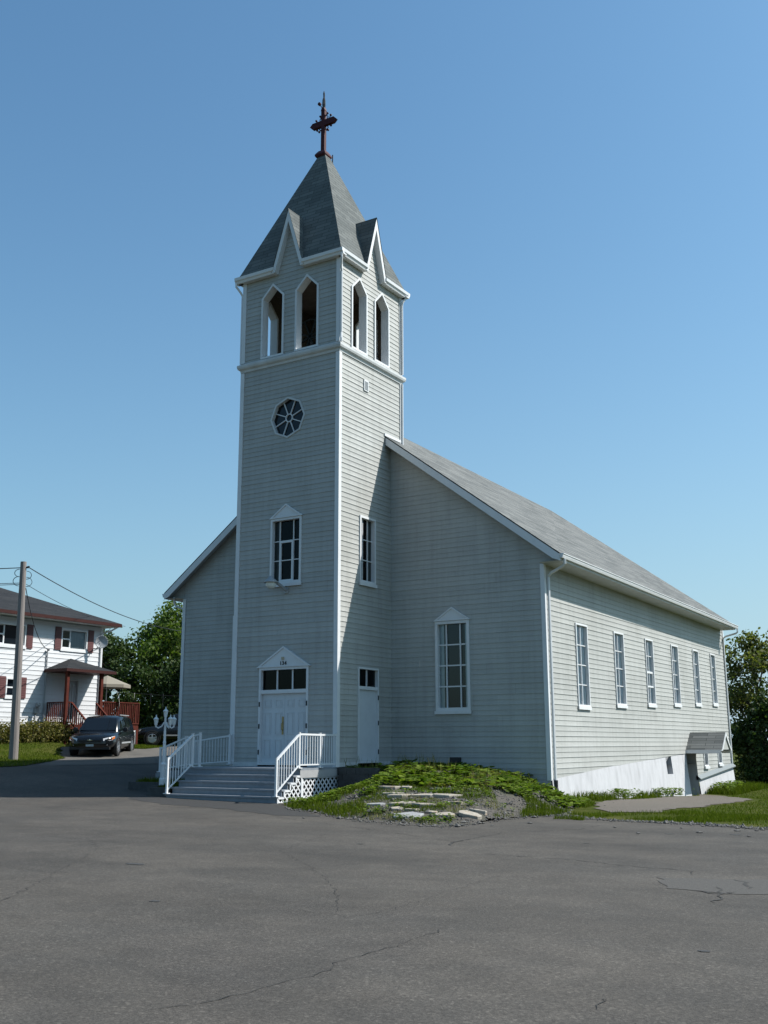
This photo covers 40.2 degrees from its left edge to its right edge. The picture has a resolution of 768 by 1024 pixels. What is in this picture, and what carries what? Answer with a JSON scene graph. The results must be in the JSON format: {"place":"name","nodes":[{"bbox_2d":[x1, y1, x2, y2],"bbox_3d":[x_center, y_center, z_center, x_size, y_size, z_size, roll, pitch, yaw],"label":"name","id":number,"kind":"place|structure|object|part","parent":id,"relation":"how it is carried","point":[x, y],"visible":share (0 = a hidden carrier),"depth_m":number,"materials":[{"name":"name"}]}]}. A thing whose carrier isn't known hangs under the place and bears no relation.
{"place":"outdoors","nodes":[
{"label":"outdoors","id":0,"kind":"place"},
{"bbox_2d":[0,739,64,766],"bbox_3d":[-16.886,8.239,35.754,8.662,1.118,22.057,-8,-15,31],"label":"lawn","id":1,"kind":"structure","parent":0,"point":[37,747],"depth_m":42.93,"materials":[{"name":"green plant"}]},
{"bbox_2d":[0,722,9,744],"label":"hedge shrub","id":2,"kind":"object","parent":1,"relation":"on","point":[3,728],"visible":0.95,"depth_m":43.60,"materials":[{"name":"green plant"}]},
{"bbox_2d":[0,719,30,742],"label":"hedge shrub","id":3,"kind":"object","parent":1,"relation":"on","point":[23,729],"visible":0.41,"depth_m":44.12,"materials":[{"name":"green plant"}]},
{"bbox_2d":[8,561,31,759],"bbox_3d":[-13.528,5.481,38.596,0.658,7.406,0.326,-2,-13,7],"label":"utility pole","id":4,"kind":"object","parent":1,"relation":"on","point":[15,722],"visible":0.98,"depth_m":38.44,"materials":[{"name":"grey wood"}]},
{"bbox_2d":[26,590,48,649],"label":"overhead wire","id":5,"kind":"object","parent":4,"relation":"attached to","point":[33,621],"visible":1,"depth_m":41.51,"materials":[{"name":"black"}]},
{"bbox_2d":[26,584,89,616],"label":"overhead wire","id":6,"kind":"object","parent":4,"relation":"attached to","point":[56,601],"visible":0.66,"depth_m":43.25,"materials":[{"name":"black"}]},
{"bbox_2d":[29,567,178,630],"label":"overhead wire","id":7,"kind":"object","parent":4,"relation":"attached to","point":[97,604],"visible":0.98,"depth_m":46.15,"materials":[{"name":"black"}]},
{"bbox_2d":[20,718,45,742],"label":"hedge shrub","id":8,"kind":"object","parent":1,"relation":"on","point":[33,726],"visible":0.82,"depth_m":44.70,"materials":[{"name":"green plant"}]},
{"bbox_2d":[34,718,61,742],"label":"hedge shrub","id":9,"kind":"object","parent":1,"relation":"on","point":[48,732],"visible":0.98,"depth_m":45.23,"materials":[{"name":"green plant"}]},
{"bbox_2d":[44,719,74,743],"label":"hedge shrub","id":10,"kind":"object","parent":1,"relation":"on","point":[60,726],"visible":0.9,"depth_m":45.71,"materials":[{"name":"green plant"}]},
{"bbox_2d":[39,746,176,765],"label":"driveway","id":11,"kind":"structure","parent":0,"point":[103,757],"depth_m":41.90,"materials":[{"name":"grey asphalt"}]},
{"bbox_2d":[69,715,134,755],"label":"parked suv","id":12,"kind":"object","parent":11,"relation":"on","point":[114,734],"visible":0.94,"depth_m":43.21,"materials":[{"name":"black paint"}]},
{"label":"side window","id":13,"kind":"part","parent":12,"relation":"part of","materials":[{"name":"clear glass"}]},
{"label":"side window","id":14,"kind":"part","parent":12,"relation":"part of","materials":[{"name":"black glass"}]},
{"bbox_2d":[134,744,162,748],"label":"grass","id":15,"kind":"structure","parent":0,"point":[144,746],"depth_m":47.85,"materials":[{"name":"green plant"}]},
{"bbox_2d":[0,761,767,1023],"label":"parking lot","id":16,"kind":"structure","parent":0,"point":[99,936],"depth_m":9.71,"materials":[{"name":"grey asphalt"}]},
{"bbox_2d":[128,779,178,796],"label":"planting kerb","id":17,"kind":"structure","parent":16,"relation":"on","point":[152,788],"depth_m":30.50,"materials":[{"name":"concrete"}]},
{"bbox_2d":[136,776,184,786],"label":"kerb grass","id":18,"kind":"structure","parent":17,"relation":"on","point":[145,779],"depth_m":30.90,"materials":[{"name":"green plant"}]},
{"bbox_2d":[154,708,176,784],"bbox_3d":[-6.449,6.848,30.651,0.622,2.297,0.513,-1,-13,6],"label":"lamp post","id":19,"kind":"object","parent":17,"relation":"on","point":[162,779],"visible":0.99,"depth_m":30.61,"materials":[{"name":"white metal"}]},
{"bbox_2d":[127,796,319,816],"bbox_3d":[-3.923,7.405,26.565,2.147,0.163,8.503,11,-17,-41],"label":"asphalt patch","id":20,"kind":"object","parent":16,"relation":"on","point":[271,809],"visible":0.98,"depth_m":26.43,"materials":[{"name":"grey asphalt"}]},
{"bbox_2d":[155,732,338,803],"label":"entrance stairs","id":21,"kind":"structure","parent":16,"relation":"on","point":[235,783],"depth_m":28.96,"materials":[{"name":"grey paint"}]},
{"bbox_2d":[0,806,762,1011],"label":"pavement cracks","id":22,"kind":"object","parent":16,"relation":"on","point":[720,893],"visible":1,"depth_m":11.36,"materials":[{"name":"grey asphalt"}]},
{"bbox_2d":[126,833,740,951],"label":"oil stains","id":23,"kind":"object","parent":16,"relation":"on","point":[360,843],"visible":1,"depth_m":13.90,"materials":[{"name":"grey asphalt"}]},
{"bbox_2d":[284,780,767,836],"bbox_3d":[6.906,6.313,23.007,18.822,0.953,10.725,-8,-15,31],"label":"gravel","id":24,"kind":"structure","parent":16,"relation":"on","point":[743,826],"depth_m":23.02,"materials":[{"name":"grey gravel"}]},
{"bbox_2d":[553,814,586,819],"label":"crack grass","id":25,"kind":"structure","parent":16,"relation":"on","point":[572,817],"depth_m":23.34,"materials":[{"name":"green plant"}]},
{"bbox_2d":[657,877,767,893],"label":"asphalt patch","id":26,"kind":"object","parent":16,"relation":"on","point":[759,886],"visible":1,"depth_m":11.88,"materials":[{"name":"grey asphalt"}]},
{"bbox_2d":[0,0,767,739],"label":"sky","id":27,"kind":"structure","parent":0,"point":[568,199],"materials":[{"name":"blue"}]},
{"bbox_2d":[57,742,745,795],"bbox_3d":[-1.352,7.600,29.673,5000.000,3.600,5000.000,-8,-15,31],"label":"ground","id":28,"kind":"structure","parent":0,"point":[68,745],"depth_m":35.65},
{"bbox_2d":[0,588,139,744],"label":"white house","id":29,"kind":"structure","parent":28,"relation":"on","point":[63,676],"depth_m":47.28,"materials":[{"name":"white wood"}]},
{"bbox_2d":[4,677,12,698],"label":"window","id":30,"kind":"structure","parent":29,"relation":"in","point":[9,681],"depth_m":45.29,"materials":[{"name":"clear glass"}]},
{"bbox_2d":[0,622,26,648],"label":"window","id":31,"kind":"structure","parent":29,"relation":"in","point":[10,629],"depth_m":45.67,"materials":[{"name":"clear glass"}]},
{"bbox_2d":[60,628,87,652],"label":"window","id":32,"kind":"structure","parent":29,"relation":"in","point":[79,638],"depth_m":48.86,"materials":[{"name":"clear glass"}]},
{"bbox_2d":[93,636,107,648],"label":"satellite dish","id":33,"kind":"object","parent":29,"relation":"attached to","point":[101,641],"visible":1,"depth_m":49.30,"materials":[{"name":"grey metal"}]},
{"bbox_2d":[103,675,130,700],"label":"patio umbrella","id":34,"kind":"object","parent":28,"relation":"on","point":[109,682],"visible":0.58,"depth_m":51.68,"materials":[{"name":"beige fabric"}]},
{"bbox_2d":[102,628,151,727],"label":"leafy tree","id":35,"kind":"object","parent":28,"relation":"on","point":[115,653],"visible":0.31,"depth_m":58.58,"materials":[{"name":"green plant"}]},
{"bbox_2d":[117,600,182,742],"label":"maple tree","id":36,"kind":"object","parent":28,"relation":"on","point":[157,643],"visible":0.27,"depth_m":60.77,"materials":[{"name":"green plant"}]},
{"bbox_2d":[134,657,180,745],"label":"leafy tree","id":37,"kind":"object","parent":28,"relation":"on","point":[170,704],"visible":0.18,"depth_m":57.10,"materials":[{"name":"green plant"}]},
{"bbox_2d":[138,714,178,745],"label":"parked car","id":38,"kind":"object","parent":28,"relation":"on","point":[152,735],"visible":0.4,"depth_m":52.91,"materials":[{"name":"black paint"}]},
{"bbox_2d":[338,768,379,787],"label":"retaining wall","id":39,"kind":"structure","parent":28,"relation":"on","point":[348,776],"depth_m":29.31,"materials":[{"name":"concrete"}]},
{"bbox_2d":[162,92,737,797],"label":"church","id":40,"kind":"structure","parent":28,"relation":"on","point":[434,606],"depth_m":32.88,"materials":[{"name":"white wood"}]},
{"bbox_2d":[263,576,288,592],"bbox_3d":[-3.261,2.174,31.535,0.450,0.450,0.906,-8,-15,31],"label":"wall lamp","id":41,"kind":"object","parent":40,"relation":"attached to","point":[270,582],"visible":1,"depth_m":31.28,"materials":[{"name":"grey metal"}]},
{"bbox_2d":[269,504,301,586],"bbox_3d":[-2.986,1.013,32.193,1.280,2.580,0.206,-8,-15,31],"label":"window","id":42,"kind":"structure","parent":40,"relation":"in","point":[286,524],"depth_m":32.24,"materials":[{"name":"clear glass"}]},
{"bbox_2d":[270,397,304,437],"bbox_3d":[-2.998,-2.973,33.112,1.360,1.360,0.170,-8,-15,31],"label":"octagonal window","id":43,"kind":"structure","parent":40,"relation":"in","point":[288,415],"depth_m":33.18,"materials":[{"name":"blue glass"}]},
{"bbox_2d":[301,318,315,346],"bbox_3d":[-2.040,-5.546,35.202,1.665,1.764,1.017,-8,-15,31],"label":"church bell","id":44,"kind":"object","parent":40,"relation":"hanging from","point":[311,337],"visible":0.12,"depth_m":34.99,"materials":[{"name":"brown metal"}]},
{"bbox_2d":[356,515,376,588],"bbox_3d":[-0.548,1.237,32.490,0.206,2.180,0.960,-8,-15,31],"label":"window","id":45,"kind":"structure","parent":40,"relation":"in","point":[367,528],"depth_m":32.62,"materials":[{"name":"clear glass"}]},
{"bbox_2d":[433,607,471,713],"bbox_3d":[2.097,4.492,31.818,1.275,3.220,0.196,-8,-15,31],"label":"window","id":46,"kind":"structure","parent":40,"relation":"in","point":[450,616],"depth_m":31.88,"materials":[{"name":"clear glass"}]},
{"bbox_2d":[575,623,591,709],"bbox_3d":[6.123,4.788,32.483,0.151,2.630,1.040,-8,-15,31],"label":"window","id":47,"kind":"structure","parent":40,"relation":"in","point":[581,632],"depth_m":32.65,"materials":[{"name":"clear glass"}]},
{"bbox_2d":[613,631,627,708],"bbox_3d":[7.915,5.323,35.324,0.151,2.525,1.020,-8,-15,31],"label":"window","id":48,"kind":"structure","parent":40,"relation":"in","point":[618,638],"depth_m":35.49,"materials":[{"name":"clear glass"}]},
{"bbox_2d":[644,638,656,707],"bbox_3d":[9.621,5.843,38.024,0.151,2.450,0.950,-8,-15,31],"label":"window","id":49,"kind":"structure","parent":40,"relation":"in","point":[649,655],"depth_m":38.18,"materials":[{"name":"clear glass"}]},
{"bbox_2d":[670,644,681,706],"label":"window","id":50,"kind":"structure","parent":40,"relation":"in","point":[674,649],"depth_m":40.81,"materials":[{"name":"clear glass"}]},
{"bbox_2d":[692,649,702,706],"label":"window","id":51,"kind":"structure","parent":40,"relation":"in","point":[695,658],"depth_m":43.22,"materials":[{"name":"clear glass"}]},
{"bbox_2d":[703,753,709,768],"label":"window","id":52,"kind":"structure","parent":40,"relation":"in","point":[706,760],"depth_m":43.00,"materials":[{"name":"clear glass"}]},
{"bbox_2d":[709,653,718,706],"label":"window","id":53,"kind":"structure","parent":40,"relation":"in","point":[712,657],"depth_m":45.42,"materials":[{"name":"clear glass"}]},
{"bbox_2d":[717,753,723,765],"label":"window","id":54,"kind":"structure","parent":40,"relation":"in","point":[720,762],"depth_m":44.81,"materials":[{"name":"clear glass"}]},
{"bbox_2d":[725,627,767,782],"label":"lawn tree","id":55,"kind":"object","parent":28,"relation":"on","point":[739,697],"visible":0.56,"depth_m":56.05,"materials":[{"name":"green plant"}]},
{"bbox_2d":[281,767,573,826],"bbox_3d":[0.977,7.070,26.710,7.222,1.009,10.265,-8,-15,31],"label":"earth mound","id":56,"kind":"object","parent":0,"point":[500,798],"visible":0.28,"depth_m":24.07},
{"bbox_2d":[283,784,357,803],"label":"grass","id":57,"kind":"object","parent":56,"relation":"on","point":[311,797],"visible":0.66,"depth_m":26.34,"materials":[{"name":"green plant"}]},
{"bbox_2d":[282,781,370,817],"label":"edge grass","id":58,"kind":"structure","parent":56,"relation":"on","point":[319,805],"depth_m":24.80,"materials":[{"name":"green plant"}]},
{"bbox_2d":[319,778,389,801],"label":"ground cover plants","id":59,"kind":"object","parent":56,"relation":"on","point":[373,787],"visible":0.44,"depth_m":26.49,"materials":[{"name":"green plant"}]},
{"bbox_2d":[365,803,384,806],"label":"flagstone","id":60,"kind":"object","parent":56,"relation":"on","point":[374,804],"visible":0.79,"depth_m":23.66,"materials":[{"name":"grey stone"}]},
{"bbox_2d":[377,786,400,789],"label":"flagstone","id":61,"kind":"object","parent":56,"relation":"on","point":[393,787],"visible":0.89,"depth_m":26.00,"materials":[{"name":"grey stone"}]},
{"bbox_2d":[382,792,404,795],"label":"flagstone","id":62,"kind":"object","parent":56,"relation":"on","point":[386,794],"visible":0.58,"depth_m":24.98,"materials":[{"name":"grey stone"}]},
{"bbox_2d":[390,806,404,810],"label":"flagstone","id":63,"kind":"object","parent":56,"relation":"on","point":[395,808],"visible":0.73,"depth_m":22.93,"materials":[{"name":"grey stone"}]},
{"bbox_2d":[387,794,413,797],"bbox_3d":[0.384,6.656,24.528,0.614,0.116,0.280,-2,-13,6],"label":"flagstone","id":64,"kind":"object","parent":56,"relation":"on","point":[394,795],"visible":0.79,"depth_m":24.44,"materials":[{"name":"grey stone"}]},
{"bbox_2d":[388,801,415,806],"bbox_3d":[0.394,6.523,23.399,0.564,0.135,0.312,5,-14,-24],"label":"flagstone","id":65,"kind":"object","parent":56,"relation":"on","point":[401,802],"visible":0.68,"depth_m":23.33,"materials":[{"name":"grey stone"}]},
{"bbox_2d":[393,812,423,817],"bbox_3d":[0.517,6.438,22.189,0.650,0.166,0.420,-2,-13,9],"label":"flagstone","id":66,"kind":"object","parent":56,"relation":"on","point":[410,814],"visible":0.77,"depth_m":22.16,"materials":[{"name":"grey stone"}]},
{"bbox_2d":[413,793,432,797],"bbox_3d":[0.910,6.669,24.601,0.563,0.124,0.304,-2,-13,9],"label":"flagstone","id":67,"kind":"object","parent":56,"relation":"on","point":[428,795],"visible":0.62,"depth_m":24.48,"materials":[{"name":"grey stone"}]},
{"bbox_2d":[412,803,435,806],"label":"flagstone","id":68,"kind":"object","parent":56,"relation":"on","point":[424,804],"visible":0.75,"depth_m":23.16,"materials":[{"name":"grey stone"}]},
{"bbox_2d":[338,776,513,824],"bbox_3d":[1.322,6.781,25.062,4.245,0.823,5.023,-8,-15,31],"label":"mound grass","id":69,"kind":"structure","parent":56,"relation":"on","point":[447,791],"depth_m":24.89,"materials":[{"name":"green plant"}]},
{"bbox_2d":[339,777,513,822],"bbox_3d":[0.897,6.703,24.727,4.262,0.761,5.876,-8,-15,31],"label":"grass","id":70,"kind":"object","parent":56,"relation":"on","point":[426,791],"visible":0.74,"depth_m":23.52,"materials":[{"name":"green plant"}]},
{"bbox_2d":[343,753,532,786],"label":"mound grass","id":71,"kind":"structure","parent":56,"relation":"on","point":[431,761],"depth_m":28.56,"materials":[{"name":"green plant"}]},
{"bbox_2d":[433,812,454,816],"bbox_3d":[1.278,6.416,22.175,0.461,0.128,0.341,-3,-13,12],"label":"flagstone","id":72,"kind":"object","parent":56,"relation":"on","point":[444,814],"visible":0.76,"depth_m":22.09,"materials":[{"name":"grey stone"}]},
{"bbox_2d":[432,793,462,797],"bbox_3d":[1.458,6.655,24.542,0.645,0.124,0.528,-8,-15,31],"label":"flagstone","id":73,"kind":"object","parent":56,"relation":"on","point":[439,795],"visible":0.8,"depth_m":24.42,"materials":[{"name":"grey stone"}]},
{"bbox_2d":[345,761,550,786],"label":"ground cover plants","id":74,"kind":"object","parent":56,"relation":"on","point":[432,775],"visible":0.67,"depth_m":27.67,"materials":[{"name":"green plant"}]},
{"bbox_2d":[374,759,531,786],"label":"ground cover plants","id":75,"kind":"object","parent":56,"relation":"on","point":[472,768],"visible":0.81,"depth_m":28.31,"materials":[{"name":"green plant"}]},
{"bbox_2d":[368,763,552,788],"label":"ground cover plants","id":76,"kind":"object","parent":56,"relation":"on","point":[448,778],"visible":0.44,"depth_m":27.58,"materials":[{"name":"green plant"}]},
{"bbox_2d":[458,810,481,818],"bbox_3d":[1.816,6.408,22.172,0.471,0.190,0.394,-8,-15,31],"label":"flagstone","id":77,"kind":"object","parent":56,"relation":"on","point":[467,813],"visible":1,"depth_m":22.08,"materials":[{"name":"grey stone"}]},
{"bbox_2d":[469,808,486,814],"bbox_3d":[2.053,6.532,22.841,0.387,0.144,0.186,0,-12,1],"label":"flagstone","id":78,"kind":"object","parent":56,"relation":"on","point":[483,812],"visible":0.78,"depth_m":22.76,"materials":[{"name":"grey stone"}]},
{"bbox_2d":[493,776,590,807],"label":"ground cover plants","id":79,"kind":"object","parent":56,"relation":"on","point":[527,788],"visible":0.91,"depth_m":27.13,"materials":[{"name":"green plant"}]},
{"bbox_2d":[515,782,595,817],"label":"mound grass","id":80,"kind":"structure","parent":56,"relation":"on","point":[543,810],"depth_m":25.41,"materials":[{"name":"green plant"}]},
{"bbox_2d":[563,789,767,827],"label":"side lawn","id":81,"kind":"structure","parent":0,"point":[589,809],"depth_m":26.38,"materials":[{"name":"green plant"}]},
{"bbox_2d":[573,790,697,800],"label":"wall grass","id":82,"kind":"structure","parent":81,"relation":"on","point":[601,795],"depth_m":30.75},
{"bbox_2d":[595,787,694,797],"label":"wall weeds","id":83,"kind":"object","parent":81,"relation":"on","point":[626,791],"depth_m":36.37,"materials":[{"name":"green plant"}]},
{"bbox_2d":[709,780,743,790],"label":"wall weeds","id":84,"kind":"object","parent":81,"relation":"on","point":[730,784],"depth_m":42.45,"materials":[{"name":"green plant"}]},
{"bbox_2d":[730,677,767,783],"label":"lawn tree","id":85,"kind":"object","parent":81,"relation":"on","point":[757,756],"visible":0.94,"depth_m":52.90,"materials":[{"name":"green plant"}]},
{"bbox_2d":[596,794,750,811],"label":"bare path","id":86,"kind":"structure","parent":0,"point":[657,804],"depth_m":30.36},
{"bbox_2d":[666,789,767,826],"bbox_3d":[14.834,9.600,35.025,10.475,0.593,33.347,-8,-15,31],"label":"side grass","id":87,"kind":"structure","parent":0,"point":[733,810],"depth_m":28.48,"materials":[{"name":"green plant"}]},
{"bbox_2d":[706,780,767,794],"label":"grass","id":88,"kind":"structure","parent":0,"point":[747,787],"depth_m":42.55,"materials":[{"name":"green plant"}]}
]}

